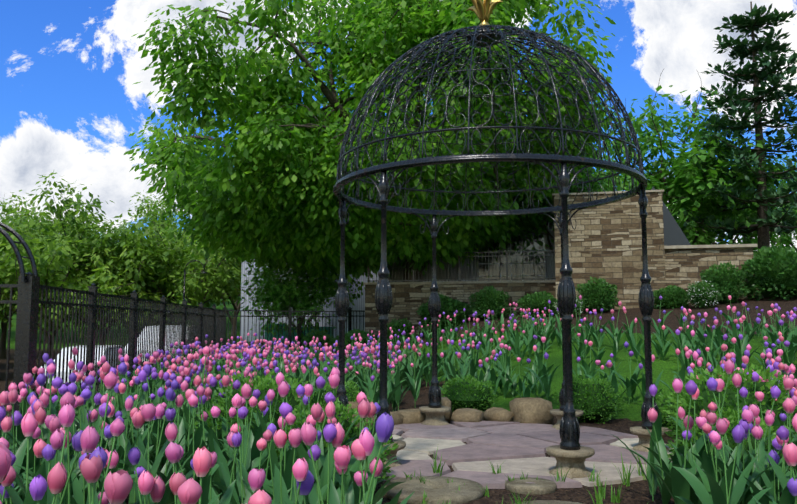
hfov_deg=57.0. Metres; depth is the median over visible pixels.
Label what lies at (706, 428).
tulip
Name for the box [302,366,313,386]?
tulip
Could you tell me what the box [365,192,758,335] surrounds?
stone tower and walls
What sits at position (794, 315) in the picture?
tulip
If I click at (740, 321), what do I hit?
tulip
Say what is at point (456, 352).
tulip
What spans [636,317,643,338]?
tulip
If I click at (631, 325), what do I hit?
tulip
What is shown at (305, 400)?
tulip
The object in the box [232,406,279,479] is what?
tulip
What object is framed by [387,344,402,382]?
tulip
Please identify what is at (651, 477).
tulip
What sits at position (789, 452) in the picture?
tulip
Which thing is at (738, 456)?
tulip
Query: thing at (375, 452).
tulip
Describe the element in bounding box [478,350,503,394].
tulip
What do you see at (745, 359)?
tulip
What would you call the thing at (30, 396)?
tulip
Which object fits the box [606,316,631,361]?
tulip
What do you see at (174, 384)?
tulip
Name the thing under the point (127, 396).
tulip
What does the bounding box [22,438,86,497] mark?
tulip
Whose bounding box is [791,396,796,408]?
tulip
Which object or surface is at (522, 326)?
tulip
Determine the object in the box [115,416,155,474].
tulip
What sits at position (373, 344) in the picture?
tulip
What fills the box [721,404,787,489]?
tulip
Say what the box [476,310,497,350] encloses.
tulip
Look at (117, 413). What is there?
tulip
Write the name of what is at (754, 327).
tulip
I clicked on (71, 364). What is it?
tulip
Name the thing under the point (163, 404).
tulip
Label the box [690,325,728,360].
tulip
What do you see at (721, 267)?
wall shrub
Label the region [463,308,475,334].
tulip
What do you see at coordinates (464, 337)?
tulip
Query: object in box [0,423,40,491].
tulip
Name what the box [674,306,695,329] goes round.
tulip
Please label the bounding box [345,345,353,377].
tulip
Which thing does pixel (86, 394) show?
tulip
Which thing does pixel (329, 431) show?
tulip
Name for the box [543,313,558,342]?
tulip
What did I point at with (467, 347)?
tulip
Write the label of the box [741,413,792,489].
tulip
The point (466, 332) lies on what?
tulip
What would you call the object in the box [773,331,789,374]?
tulip
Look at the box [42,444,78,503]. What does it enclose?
tulip
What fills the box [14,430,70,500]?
tulip
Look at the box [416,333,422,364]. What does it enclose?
tulip
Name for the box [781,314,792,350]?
tulip
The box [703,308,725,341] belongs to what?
tulip
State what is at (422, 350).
tulip
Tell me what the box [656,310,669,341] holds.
tulip
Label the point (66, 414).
tulip
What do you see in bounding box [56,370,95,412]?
tulip
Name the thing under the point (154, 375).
tulip
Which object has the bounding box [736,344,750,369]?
tulip
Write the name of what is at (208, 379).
tulip
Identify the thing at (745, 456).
tulip
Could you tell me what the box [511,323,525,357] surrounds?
tulip
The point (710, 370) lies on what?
tulip
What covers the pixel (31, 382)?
tulip
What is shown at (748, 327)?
tulip
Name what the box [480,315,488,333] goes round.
tulip
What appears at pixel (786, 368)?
tulip
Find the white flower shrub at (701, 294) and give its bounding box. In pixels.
[686,280,717,307]
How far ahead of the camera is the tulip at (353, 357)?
12.06 m
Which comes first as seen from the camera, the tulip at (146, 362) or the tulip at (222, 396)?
the tulip at (222, 396)
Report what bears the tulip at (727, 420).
on the ground
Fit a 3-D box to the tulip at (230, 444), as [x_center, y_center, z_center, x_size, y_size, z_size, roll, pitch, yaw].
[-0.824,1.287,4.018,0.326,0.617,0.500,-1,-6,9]
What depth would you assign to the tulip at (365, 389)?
9.61 m
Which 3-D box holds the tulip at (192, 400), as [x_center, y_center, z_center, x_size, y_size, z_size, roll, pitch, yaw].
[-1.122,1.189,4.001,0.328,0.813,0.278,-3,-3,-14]
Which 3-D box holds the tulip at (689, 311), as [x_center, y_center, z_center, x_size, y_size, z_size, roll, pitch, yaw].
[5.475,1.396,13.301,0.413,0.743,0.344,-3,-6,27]
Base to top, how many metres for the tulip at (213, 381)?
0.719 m
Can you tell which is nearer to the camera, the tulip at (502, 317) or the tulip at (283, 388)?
the tulip at (283, 388)
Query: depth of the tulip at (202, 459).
2.33 m
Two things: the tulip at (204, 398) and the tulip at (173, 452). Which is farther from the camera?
the tulip at (204, 398)
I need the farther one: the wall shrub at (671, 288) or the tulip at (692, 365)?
the wall shrub at (671, 288)
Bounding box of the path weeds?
[384,448,647,503]
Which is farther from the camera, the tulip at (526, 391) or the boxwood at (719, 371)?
the tulip at (526, 391)
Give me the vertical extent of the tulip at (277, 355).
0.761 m
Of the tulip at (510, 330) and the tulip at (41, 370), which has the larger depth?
the tulip at (510, 330)
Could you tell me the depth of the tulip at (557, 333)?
15.05 m
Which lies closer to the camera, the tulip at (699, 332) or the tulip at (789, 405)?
the tulip at (789, 405)
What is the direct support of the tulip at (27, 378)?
on the ground
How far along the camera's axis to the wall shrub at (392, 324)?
22.03 m
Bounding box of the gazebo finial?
[466,0,507,26]
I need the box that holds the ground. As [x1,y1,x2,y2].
[0,267,796,503]
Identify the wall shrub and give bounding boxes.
[299,329,333,357]
[329,328,379,360]
[387,318,416,347]
[416,294,471,331]
[467,285,510,319]
[516,291,557,318]
[575,277,619,312]
[653,285,690,308]
[699,261,749,304]
[740,245,796,299]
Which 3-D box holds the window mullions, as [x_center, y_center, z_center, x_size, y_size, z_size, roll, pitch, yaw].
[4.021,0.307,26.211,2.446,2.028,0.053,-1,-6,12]
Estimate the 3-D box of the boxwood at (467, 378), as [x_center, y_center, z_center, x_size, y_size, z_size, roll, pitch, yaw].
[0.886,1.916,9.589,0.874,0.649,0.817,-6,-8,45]
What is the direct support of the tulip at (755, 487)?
on the ground
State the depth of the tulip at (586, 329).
15.48 m
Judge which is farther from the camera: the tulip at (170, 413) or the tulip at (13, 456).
the tulip at (170, 413)
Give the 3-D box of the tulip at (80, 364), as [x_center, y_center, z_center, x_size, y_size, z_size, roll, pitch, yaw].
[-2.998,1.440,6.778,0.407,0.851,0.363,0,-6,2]
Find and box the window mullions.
[477,234,545,280]
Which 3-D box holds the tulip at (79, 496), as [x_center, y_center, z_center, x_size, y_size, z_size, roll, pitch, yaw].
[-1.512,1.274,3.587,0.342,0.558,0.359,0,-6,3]
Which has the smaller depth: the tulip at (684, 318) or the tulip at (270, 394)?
the tulip at (270, 394)
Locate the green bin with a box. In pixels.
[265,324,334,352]
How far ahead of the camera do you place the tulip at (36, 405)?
4.60 m
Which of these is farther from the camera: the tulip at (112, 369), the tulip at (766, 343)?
the tulip at (766, 343)
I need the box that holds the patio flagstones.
[377,421,673,488]
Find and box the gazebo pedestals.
[347,406,671,478]
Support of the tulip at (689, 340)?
on the ground
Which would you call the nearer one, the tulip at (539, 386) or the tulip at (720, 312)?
the tulip at (539, 386)
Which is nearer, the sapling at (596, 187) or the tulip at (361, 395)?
the tulip at (361, 395)
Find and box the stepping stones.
[384,476,582,503]
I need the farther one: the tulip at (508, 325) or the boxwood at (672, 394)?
the tulip at (508, 325)
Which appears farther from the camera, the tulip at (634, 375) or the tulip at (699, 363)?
the tulip at (634, 375)
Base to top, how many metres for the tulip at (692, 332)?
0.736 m
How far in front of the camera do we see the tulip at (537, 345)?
13.64 m
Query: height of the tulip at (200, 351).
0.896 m
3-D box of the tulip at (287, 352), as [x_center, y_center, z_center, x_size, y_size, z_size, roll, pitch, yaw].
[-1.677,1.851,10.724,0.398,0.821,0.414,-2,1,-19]
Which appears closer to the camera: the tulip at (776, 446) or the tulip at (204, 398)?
the tulip at (776, 446)
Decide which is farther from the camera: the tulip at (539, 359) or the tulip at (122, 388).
the tulip at (539, 359)
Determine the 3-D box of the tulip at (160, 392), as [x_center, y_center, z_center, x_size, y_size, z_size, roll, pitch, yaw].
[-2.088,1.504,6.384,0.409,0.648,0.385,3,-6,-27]
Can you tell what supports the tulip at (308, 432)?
on the ground
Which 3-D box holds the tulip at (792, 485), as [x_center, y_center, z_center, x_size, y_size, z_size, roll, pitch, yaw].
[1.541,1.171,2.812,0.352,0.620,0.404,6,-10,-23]
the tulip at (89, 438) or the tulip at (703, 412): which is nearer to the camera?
the tulip at (89, 438)
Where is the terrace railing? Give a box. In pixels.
[368,250,555,281]
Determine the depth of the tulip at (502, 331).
13.16 m
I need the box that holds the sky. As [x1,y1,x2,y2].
[0,0,796,251]
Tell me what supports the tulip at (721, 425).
on the ground
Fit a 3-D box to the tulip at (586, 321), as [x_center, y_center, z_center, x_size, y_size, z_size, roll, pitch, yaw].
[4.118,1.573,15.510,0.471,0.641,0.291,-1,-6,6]
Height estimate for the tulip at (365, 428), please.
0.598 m
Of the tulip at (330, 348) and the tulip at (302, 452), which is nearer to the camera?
the tulip at (302, 452)
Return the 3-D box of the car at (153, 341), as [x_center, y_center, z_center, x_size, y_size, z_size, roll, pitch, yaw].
[-7.983,3.303,25.963,2.040,1.420,4.559,0,-6,-2]
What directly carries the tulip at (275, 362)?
on the ground
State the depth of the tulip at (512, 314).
16.35 m
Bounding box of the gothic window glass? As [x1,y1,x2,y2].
[478,235,544,280]
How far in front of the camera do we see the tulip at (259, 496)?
1.92 m
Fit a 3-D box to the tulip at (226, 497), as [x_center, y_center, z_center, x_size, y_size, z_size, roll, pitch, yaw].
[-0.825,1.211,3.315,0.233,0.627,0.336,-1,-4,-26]
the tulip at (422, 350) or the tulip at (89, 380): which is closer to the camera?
the tulip at (89, 380)
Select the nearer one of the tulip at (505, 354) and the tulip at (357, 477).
the tulip at (357, 477)
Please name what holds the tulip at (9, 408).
on the ground
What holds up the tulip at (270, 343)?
on the ground
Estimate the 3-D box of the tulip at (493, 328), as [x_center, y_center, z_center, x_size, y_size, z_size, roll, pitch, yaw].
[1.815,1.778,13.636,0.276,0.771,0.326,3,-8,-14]
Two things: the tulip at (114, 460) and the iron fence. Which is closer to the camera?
the tulip at (114, 460)
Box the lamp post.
[183,260,208,299]
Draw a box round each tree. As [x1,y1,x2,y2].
[124,0,622,282]
[587,69,796,250]
[667,168,796,249]
[672,1,796,256]
[736,145,796,257]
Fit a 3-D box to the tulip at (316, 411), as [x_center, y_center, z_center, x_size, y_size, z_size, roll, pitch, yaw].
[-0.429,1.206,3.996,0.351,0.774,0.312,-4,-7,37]
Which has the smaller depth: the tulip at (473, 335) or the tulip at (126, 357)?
the tulip at (126, 357)
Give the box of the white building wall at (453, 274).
[387,227,554,281]
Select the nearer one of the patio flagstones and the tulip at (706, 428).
the tulip at (706, 428)
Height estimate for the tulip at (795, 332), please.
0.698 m
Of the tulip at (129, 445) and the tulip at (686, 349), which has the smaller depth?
the tulip at (129, 445)
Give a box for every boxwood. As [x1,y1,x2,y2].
[194,371,324,446]
[274,397,397,486]
[310,380,373,408]
[441,374,499,412]
[552,374,626,423]
[655,386,695,431]
[660,363,796,447]
[666,407,795,484]
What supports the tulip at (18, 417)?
on the ground
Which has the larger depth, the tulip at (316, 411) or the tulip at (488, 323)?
the tulip at (488, 323)
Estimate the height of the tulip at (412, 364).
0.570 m
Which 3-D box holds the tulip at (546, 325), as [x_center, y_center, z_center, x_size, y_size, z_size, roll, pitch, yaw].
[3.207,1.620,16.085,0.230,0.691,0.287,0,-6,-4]
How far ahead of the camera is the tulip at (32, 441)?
4.56 m
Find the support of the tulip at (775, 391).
on the ground
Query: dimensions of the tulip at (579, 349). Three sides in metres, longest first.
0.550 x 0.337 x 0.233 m
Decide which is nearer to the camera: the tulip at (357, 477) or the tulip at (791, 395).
the tulip at (357, 477)
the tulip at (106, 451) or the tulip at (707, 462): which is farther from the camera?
the tulip at (707, 462)
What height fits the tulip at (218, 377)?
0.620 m
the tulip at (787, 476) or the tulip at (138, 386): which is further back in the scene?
the tulip at (138, 386)
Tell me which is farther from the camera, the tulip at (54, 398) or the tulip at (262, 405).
the tulip at (54, 398)
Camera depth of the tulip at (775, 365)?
6.91 m
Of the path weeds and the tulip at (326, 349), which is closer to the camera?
the path weeds
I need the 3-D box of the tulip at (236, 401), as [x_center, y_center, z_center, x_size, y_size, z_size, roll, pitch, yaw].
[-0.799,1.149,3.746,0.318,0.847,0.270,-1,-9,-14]
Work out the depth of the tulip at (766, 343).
10.17 m
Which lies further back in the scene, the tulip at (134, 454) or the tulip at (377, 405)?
the tulip at (377, 405)
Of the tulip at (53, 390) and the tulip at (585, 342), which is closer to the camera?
the tulip at (53, 390)
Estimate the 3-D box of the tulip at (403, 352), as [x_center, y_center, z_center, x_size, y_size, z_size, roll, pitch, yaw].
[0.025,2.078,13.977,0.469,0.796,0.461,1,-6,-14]
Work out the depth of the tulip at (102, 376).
5.76 m
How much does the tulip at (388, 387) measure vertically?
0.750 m
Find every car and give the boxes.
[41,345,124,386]
[124,325,196,361]
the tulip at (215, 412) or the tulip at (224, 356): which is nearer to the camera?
the tulip at (215, 412)
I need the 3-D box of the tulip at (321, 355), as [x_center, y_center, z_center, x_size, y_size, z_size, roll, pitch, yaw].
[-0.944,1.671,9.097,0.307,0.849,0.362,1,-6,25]
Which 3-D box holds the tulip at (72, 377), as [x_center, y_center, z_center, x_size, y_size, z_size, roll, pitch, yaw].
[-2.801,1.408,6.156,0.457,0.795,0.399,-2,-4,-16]
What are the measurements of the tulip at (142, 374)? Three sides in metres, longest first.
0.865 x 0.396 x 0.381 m
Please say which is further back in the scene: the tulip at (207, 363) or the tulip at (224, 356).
the tulip at (224, 356)
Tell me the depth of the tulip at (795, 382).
6.38 m
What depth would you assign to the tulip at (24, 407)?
6.83 m
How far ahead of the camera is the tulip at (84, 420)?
5.75 m
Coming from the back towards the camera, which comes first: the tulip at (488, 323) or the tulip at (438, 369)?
the tulip at (488, 323)
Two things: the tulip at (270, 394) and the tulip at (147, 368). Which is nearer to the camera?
the tulip at (270, 394)
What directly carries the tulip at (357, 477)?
on the ground
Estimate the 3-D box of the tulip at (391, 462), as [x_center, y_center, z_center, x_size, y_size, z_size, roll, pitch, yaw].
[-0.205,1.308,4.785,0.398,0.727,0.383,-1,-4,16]
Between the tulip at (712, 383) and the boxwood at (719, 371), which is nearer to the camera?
the tulip at (712, 383)
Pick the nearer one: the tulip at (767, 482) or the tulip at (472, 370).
the tulip at (767, 482)
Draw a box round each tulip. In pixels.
[0,390,26,457]
[0,406,20,503]
[0,410,21,449]
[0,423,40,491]
[0,437,8,503]
[0,442,11,482]
[0,483,47,503]
[1,416,28,503]
[1,466,15,503]
[3,473,35,503]
[6,373,51,449]
[6,382,17,445]
[6,404,11,414]
[6,430,82,503]
[7,399,73,467]
[8,389,25,454]
[9,411,46,496]
[9,450,15,503]
[11,366,37,412]
[12,373,51,436]
[12,395,24,433]
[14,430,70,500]
[15,406,80,476]
[15,414,79,483]
[16,402,110,503]
[16,426,59,501]
[16,428,64,491]
[17,367,57,407]
[18,381,25,405]
[19,358,78,407]
[19,417,80,497]
[20,377,33,424]
[20,384,28,412]
[20,388,27,415]
[21,412,46,503]
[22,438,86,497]
[25,388,52,413]
[26,394,59,452]
[27,391,57,416]
[27,406,71,446]
[28,353,59,396]
[29,474,47,503]
[32,400,48,477]
[35,380,58,414]
[36,386,44,394]
[39,372,79,429]
[39,392,73,454]
[39,392,99,503]
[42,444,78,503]
[45,427,103,494]
[46,373,58,412]
[47,363,55,433]
[47,462,66,503]
[51,364,61,410]
[51,386,86,412]
[51,395,57,402]
[52,376,117,453]
[54,403,74,503]
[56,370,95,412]
[57,359,81,416]
[57,375,145,450]
[57,395,129,426]
[58,383,86,412]
[58,384,67,427]
[58,465,133,503]
[61,361,83,415]
[61,371,137,503]
[63,347,78,392]
[67,382,76,463]
[67,401,81,495]
[70,396,103,479]
[71,404,102,455]
[71,408,97,452]
[73,394,110,469]
[74,373,97,425]
[75,393,133,437]
[76,363,95,407]
[76,413,110,458]
[78,453,98,503]
[79,370,126,434]
[80,365,105,393]
[80,426,99,503]
[80,454,102,503]
[81,388,115,487]
[87,410,134,440]
[88,367,113,405]
[89,446,107,503]
[94,355,113,407]
[96,415,163,473]
[96,424,135,490]
[97,401,141,499]
[98,492,108,503]
[99,410,121,451]
[99,418,124,503]
[101,410,168,503]
[102,361,130,438]
[103,362,149,436]
[103,448,109,503]
[104,469,132,503]
[106,450,118,472]
[107,370,151,446]
[108,383,150,450]
[109,367,141,433]
[111,380,137,447]
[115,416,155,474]
[116,369,138,409]
[117,370,166,444]
[117,376,136,409]
[117,397,146,500]
[117,407,147,473]
[118,348,124,380]
[118,354,133,386]
[118,354,139,406]
[118,362,148,406]
[118,380,133,408]
[118,383,158,457]
[119,422,201,503]
[122,403,183,503]
[123,395,155,493]
[124,466,145,503]
[125,364,179,467]
[125,371,130,395]
[127,365,160,394]
[128,369,149,434]
[128,383,160,445]
[128,447,141,503]
[129,361,151,401]
[129,380,188,469]
[131,357,150,402]
[133,387,183,474]
[134,376,144,409]
[138,470,153,503]
[139,367,156,399]
[140,353,158,384]
[141,371,157,403]
[144,421,155,464]
[145,404,188,479]
[146,387,184,431]
[149,349,160,387]
[149,351,165,393]
[149,393,191,474]
[149,402,166,465]
[150,356,159,392]
[150,475,164,503]
[151,352,162,387]
[151,392,192,452]
[153,365,186,409]
[153,370,163,406]
[154,379,199,423]
[157,383,202,439]
[157,407,214,503]
[160,371,186,404]
[161,372,169,421]
[161,379,170,428]
[161,403,197,460]
[164,348,192,385]
[164,361,184,400]
[164,375,192,433]
[165,363,184,401]
[165,422,219,503]
[165,442,210,503]
[166,389,218,473]
[168,411,207,456]
[169,373,199,418]
[169,472,186,503]
[171,394,222,498]
[173,367,203,416]
[173,376,201,414]
[175,404,200,437]
[175,419,194,440]
[176,357,181,375]
[177,477,202,503]
[178,445,183,473]
[181,385,226,486]
[183,346,217,429]
[183,360,216,401]
[184,353,205,389]
[184,356,217,405]
[184,376,232,418]
[185,375,241,477]
[185,395,221,450]
[190,375,253,445]
[190,392,225,442]
[190,459,194,478]
[193,354,201,387]
[193,365,199,413]
[193,446,211,503]
[198,348,216,388]
[200,387,227,448]
[204,360,217,401]
[205,407,249,462]
[205,418,271,452]
[206,376,213,420]
[207,432,241,503]
[209,380,246,428]
[209,406,238,500]
[210,451,235,503]
[211,423,262,503]
[212,393,254,503]
[213,349,235,380]
[214,353,218,386]
[214,354,236,406]
[214,431,273,503]
[216,353,230,402]
[216,374,220,403]
[216,396,277,477]
[217,372,284,487]
[221,353,233,377]
[221,396,245,478]
[225,423,276,499]
[230,383,274,483]
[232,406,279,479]
[233,341,242,371]
[239,429,274,501]
[240,361,245,380]
[240,407,279,435]
[243,369,248,377]
[245,402,296,499]
[248,348,254,376]
[248,394,277,430]
[248,468,265,492]
[248,489,271,503]
[252,356,267,383]
[253,389,278,437]
[256,380,315,483]
[256,438,290,492]
[258,400,279,487]
[261,352,267,379]
[261,389,291,480]
[266,341,271,365]
[267,412,329,501]
[269,350,292,377]
[270,344,283,377]
[271,422,399,503]
[273,348,284,379]
[273,360,301,389]
[273,428,302,503]
[274,392,353,475]
[274,428,322,503]
[275,353,280,369]
[275,376,330,461]
[278,416,291,449]
[282,402,343,503]
[282,423,336,503]
[287,384,327,458]
[287,384,356,456]
[288,359,316,404]
[291,366,296,376]
[292,457,308,503]
[295,354,306,385]
[295,359,314,396]
[296,359,318,396]
[296,411,329,492]
[296,470,313,503]
[297,414,336,503]
[298,367,358,472]
[298,395,309,419]
[300,346,311,382]
[300,422,369,503]
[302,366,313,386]
[305,352,325,393]
[306,367,323,410]
[308,364,314,388]
[308,431,321,497]
[308,444,320,503]
[310,374,359,445]
[312,342,321,361]
[313,357,327,391]
[314,401,368,500]
[316,346,328,378]
[318,352,323,394]
[319,427,385,487]
[325,416,356,503]
[327,346,345,370]
[329,412,393,503]
[332,402,403,502]
[333,391,391,474]
[333,398,396,503]
[334,445,353,503]
[334,462,347,503]
[342,418,397,466]
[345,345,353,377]
[349,352,367,385]
[350,350,374,390]
[350,356,362,377]
[351,347,390,401]
[351,439,402,503]
[352,342,374,388]
[353,353,379,395]
[354,471,382,503]
[359,428,415,503]
[361,359,405,401]
[361,375,379,402]
[362,362,368,396]
[362,363,379,388]
[364,341,376,375]
[366,356,375,372]
[366,362,391,403]
[369,457,382,503]
[372,402,396,468]
[376,344,398,379]
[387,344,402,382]
[387,355,409,410]
[389,358,409,409]
[389,364,403,410]
[390,361,401,406]
[391,340,412,369]
[395,338,430,379]
[397,324,412,344]
[397,341,417,388]
[397,349,409,379]
[400,348,431,382]
[400,354,418,390]
[401,331,425,365]
[405,330,420,355]
[405,344,426,407]
[409,322,423,345]
[409,337,426,376]
[410,363,420,384]
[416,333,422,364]
[416,336,431,363]
[417,340,431,358]
[419,323,431,348]
[419,343,431,381]
[421,317,431,346]
[421,353,430,386]
[424,362,440,385]
[430,358,443,371]
[437,314,444,345]
[437,330,452,360]
[437,337,452,373]
[438,312,448,339]
[440,315,454,333]
[440,339,456,378]
[440,352,449,390]
[441,329,455,360]
[443,316,454,346]
[447,339,471,368]
[447,340,468,377]
[447,351,466,377]
[448,310,460,337]
[448,352,468,381]
[452,342,474,361]
[454,328,469,351]
[454,334,466,357]
[455,327,465,340]
[455,346,469,380]
[456,344,479,383]
[458,343,477,375]
[459,344,479,372]
[460,330,471,356]
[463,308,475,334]
[463,323,477,351]
[463,346,477,370]
[464,332,488,365]
[465,332,478,358]
[467,313,487,350]
[468,341,478,371]
[475,357,492,389]
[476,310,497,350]
[476,318,484,349]
[476,321,494,337]
[477,338,496,372]
[477,341,485,373]
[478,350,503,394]
[478,359,488,386]
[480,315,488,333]
[480,334,490,357]
[485,314,500,342]
[490,327,499,365]
[491,310,505,343]
[492,337,511,370]
[494,343,516,376]
[494,351,515,371]
[495,353,510,388]
[496,308,507,328]
[496,311,503,339]
[496,328,512,356]
[497,336,516,360]
[497,344,519,398]
[502,346,522,396]
[503,358,545,397]
[504,324,512,353]
[505,313,519,336]
[505,317,513,343]
[508,319,528,354]
[509,327,523,352]
[510,357,531,392]
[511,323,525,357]
[515,330,528,365]
[518,309,530,332]
[519,308,531,340]
[519,314,533,355]
[522,345,541,394]
[525,346,547,397]
[525,352,560,399]
[531,314,545,335]
[531,335,550,369]
[532,322,539,342]
[532,336,550,355]
[532,336,553,391]
[533,324,547,351]
[536,318,554,350]
[536,319,552,338]
[538,314,549,333]
[541,310,551,331]
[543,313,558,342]
[547,300,554,323]
[550,308,573,332]
[553,318,561,346]
[554,326,561,349]
[571,304,586,339]
[571,328,577,341]
[572,324,584,357]
[572,333,584,357]
[572,357,596,382]
[573,319,589,345]
[574,295,586,326]
[575,317,595,342]
[576,323,593,356]
[576,339,593,377]
[579,341,600,380]
[581,308,593,335]
[584,311,595,336]
[584,360,623,384]
[587,309,599,347]
[588,311,607,348]
[588,316,604,345]
[591,329,605,366]
[595,360,610,385]
[597,353,621,376]
[599,309,626,343]
[602,301,623,343]
[604,363,619,388]
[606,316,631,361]
[607,362,630,412]
[611,384,671,500]
[612,341,640,402]
[612,351,641,401]
[620,380,722,503]
[622,306,635,344]
[622,311,636,334]
[628,318,643,363]
[629,354,654,400]
[633,346,655,368]
[634,407,671,503]
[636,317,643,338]
[638,335,655,353]
[639,363,662,400]
[641,296,672,337]
[641,378,715,494]
[649,415,726,503]
[651,325,672,357]
[653,319,673,360]
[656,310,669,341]
[660,349,684,393]
[664,316,693,350]
[664,329,699,365]
[668,388,724,477]
[668,406,708,470]
[671,308,696,348]
[671,359,736,432]
[671,430,718,503]
[672,330,701,372]
[672,349,715,374]
[673,327,693,351]
[673,424,771,503]
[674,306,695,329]
[675,430,745,503]
[677,362,694,385]
[680,315,701,362]
[682,320,708,350]
[682,351,689,383]
[684,313,710,347]
[684,346,697,378]
[688,309,710,345]
[688,349,696,368]
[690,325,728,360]
[690,423,731,494]
[691,377,756,479]
[692,351,712,377]
[692,409,706,456]
[693,319,720,375]
[693,378,734,443]
[694,318,720,351]
[695,312,707,345]
[695,416,739,483]
[695,417,771,503]
[697,359,701,372]
[698,411,729,482]
[701,325,715,350]
[701,334,713,351]
[701,347,714,375]
[702,430,765,492]
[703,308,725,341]
[703,334,732,375]
[705,316,722,351]
[705,402,716,455]
[707,409,789,496]
[708,365,713,374]
[710,419,765,503]
[711,321,729,357]
[713,440,778,502]
[714,305,736,355]
[714,418,729,468]
[715,434,748,469]
[716,310,731,343]
[718,295,741,326]
[721,307,739,343]
[721,318,748,354]
[721,343,726,362]
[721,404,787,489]
[722,301,746,334]
[724,423,786,481]
[725,353,731,379]
[725,424,781,497]
[728,319,749,349]
[729,315,745,364]
[729,372,773,459]
[730,337,748,379]
[730,350,749,380]
[731,419,772,471]
[732,334,754,370]
[735,311,762,348]
[735,324,757,358]
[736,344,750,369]
[739,387,781,457]
[739,450,779,503]
[740,303,764,339]
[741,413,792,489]
[742,355,748,371]
[747,308,756,338]
[747,385,796,475]
[748,435,788,503]
[751,371,758,401]
[752,306,767,336]
[752,416,760,441]
[754,313,770,335]
[754,317,785,368]
[754,324,777,353]
[754,336,777,369]
[755,309,775,331]
[755,341,789,366]
[755,391,791,435]
[759,344,790,363]
[760,352,765,371]
[761,310,784,354]
[761,320,796,361]
[763,308,787,333]
[763,413,796,503]
[764,303,776,355]
[765,349,782,370]
[765,410,796,468]
[766,352,771,362]
[766,365,773,384]
[766,377,796,466]
[769,303,790,339]
[769,426,796,503]
[771,306,788,330]
[771,361,778,378]
[772,438,796,499]
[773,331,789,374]
[773,477,796,503]
[775,356,781,362]
[776,316,796,363]
[777,339,795,374]
[778,362,784,373]
[779,336,796,378]
[779,389,794,411]
[779,413,795,474]
[779,466,789,480]
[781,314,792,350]
[782,398,795,478]
[782,442,796,480]
[783,313,796,361]
[783,364,788,376]
[784,340,793,386]
[787,315,796,358]
[790,365,795,372]
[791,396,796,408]
[793,378,796,388]
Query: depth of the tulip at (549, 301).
17.11 m
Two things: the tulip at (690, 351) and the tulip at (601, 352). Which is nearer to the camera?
the tulip at (690, 351)
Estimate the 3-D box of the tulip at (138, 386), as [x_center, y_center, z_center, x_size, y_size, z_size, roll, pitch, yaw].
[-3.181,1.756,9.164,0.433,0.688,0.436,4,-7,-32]
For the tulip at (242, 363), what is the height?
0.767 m
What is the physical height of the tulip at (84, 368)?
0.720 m
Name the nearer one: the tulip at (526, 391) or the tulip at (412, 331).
the tulip at (526, 391)
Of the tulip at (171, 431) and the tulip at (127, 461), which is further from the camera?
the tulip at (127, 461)
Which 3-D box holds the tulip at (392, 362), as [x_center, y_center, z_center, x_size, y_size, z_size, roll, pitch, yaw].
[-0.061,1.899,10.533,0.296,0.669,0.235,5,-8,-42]
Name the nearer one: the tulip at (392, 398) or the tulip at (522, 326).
the tulip at (392, 398)
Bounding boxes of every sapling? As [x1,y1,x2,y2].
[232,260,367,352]
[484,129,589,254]
[500,132,659,269]
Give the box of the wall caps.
[363,189,757,284]
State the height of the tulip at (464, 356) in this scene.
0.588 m
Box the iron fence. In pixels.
[0,222,364,415]
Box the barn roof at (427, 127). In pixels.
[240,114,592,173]
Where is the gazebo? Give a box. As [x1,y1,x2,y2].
[333,25,658,449]
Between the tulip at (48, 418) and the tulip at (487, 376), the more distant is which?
the tulip at (487, 376)
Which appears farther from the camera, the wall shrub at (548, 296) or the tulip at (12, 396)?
the wall shrub at (548, 296)
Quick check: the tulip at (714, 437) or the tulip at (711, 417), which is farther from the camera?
the tulip at (711, 417)
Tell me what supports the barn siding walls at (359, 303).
on the ground
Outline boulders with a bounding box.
[348,397,553,427]
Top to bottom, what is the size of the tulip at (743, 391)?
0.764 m
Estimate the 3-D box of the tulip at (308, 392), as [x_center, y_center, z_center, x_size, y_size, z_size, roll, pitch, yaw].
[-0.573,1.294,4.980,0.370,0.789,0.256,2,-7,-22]
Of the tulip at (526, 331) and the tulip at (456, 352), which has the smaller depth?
the tulip at (456, 352)
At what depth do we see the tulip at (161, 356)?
10.53 m
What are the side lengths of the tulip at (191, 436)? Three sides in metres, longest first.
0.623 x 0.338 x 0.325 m
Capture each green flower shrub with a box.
[553,296,584,316]
[684,281,721,308]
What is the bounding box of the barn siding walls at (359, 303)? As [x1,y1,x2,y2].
[240,170,378,341]
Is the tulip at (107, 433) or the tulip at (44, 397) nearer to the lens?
the tulip at (107, 433)
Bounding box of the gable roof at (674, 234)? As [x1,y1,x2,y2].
[651,187,690,245]
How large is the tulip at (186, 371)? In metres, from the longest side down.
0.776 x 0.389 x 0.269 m
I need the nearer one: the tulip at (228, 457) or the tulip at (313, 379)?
the tulip at (228, 457)
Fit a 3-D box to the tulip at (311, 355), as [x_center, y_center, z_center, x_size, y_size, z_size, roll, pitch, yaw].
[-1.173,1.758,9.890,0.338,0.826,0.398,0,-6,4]
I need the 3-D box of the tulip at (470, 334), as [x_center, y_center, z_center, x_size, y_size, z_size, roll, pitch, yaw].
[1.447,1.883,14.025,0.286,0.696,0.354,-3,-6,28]
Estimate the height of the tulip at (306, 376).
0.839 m
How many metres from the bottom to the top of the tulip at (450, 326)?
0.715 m
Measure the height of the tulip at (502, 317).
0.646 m
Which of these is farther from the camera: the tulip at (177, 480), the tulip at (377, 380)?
the tulip at (377, 380)
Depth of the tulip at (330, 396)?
4.49 m
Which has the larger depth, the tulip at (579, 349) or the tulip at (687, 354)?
the tulip at (579, 349)

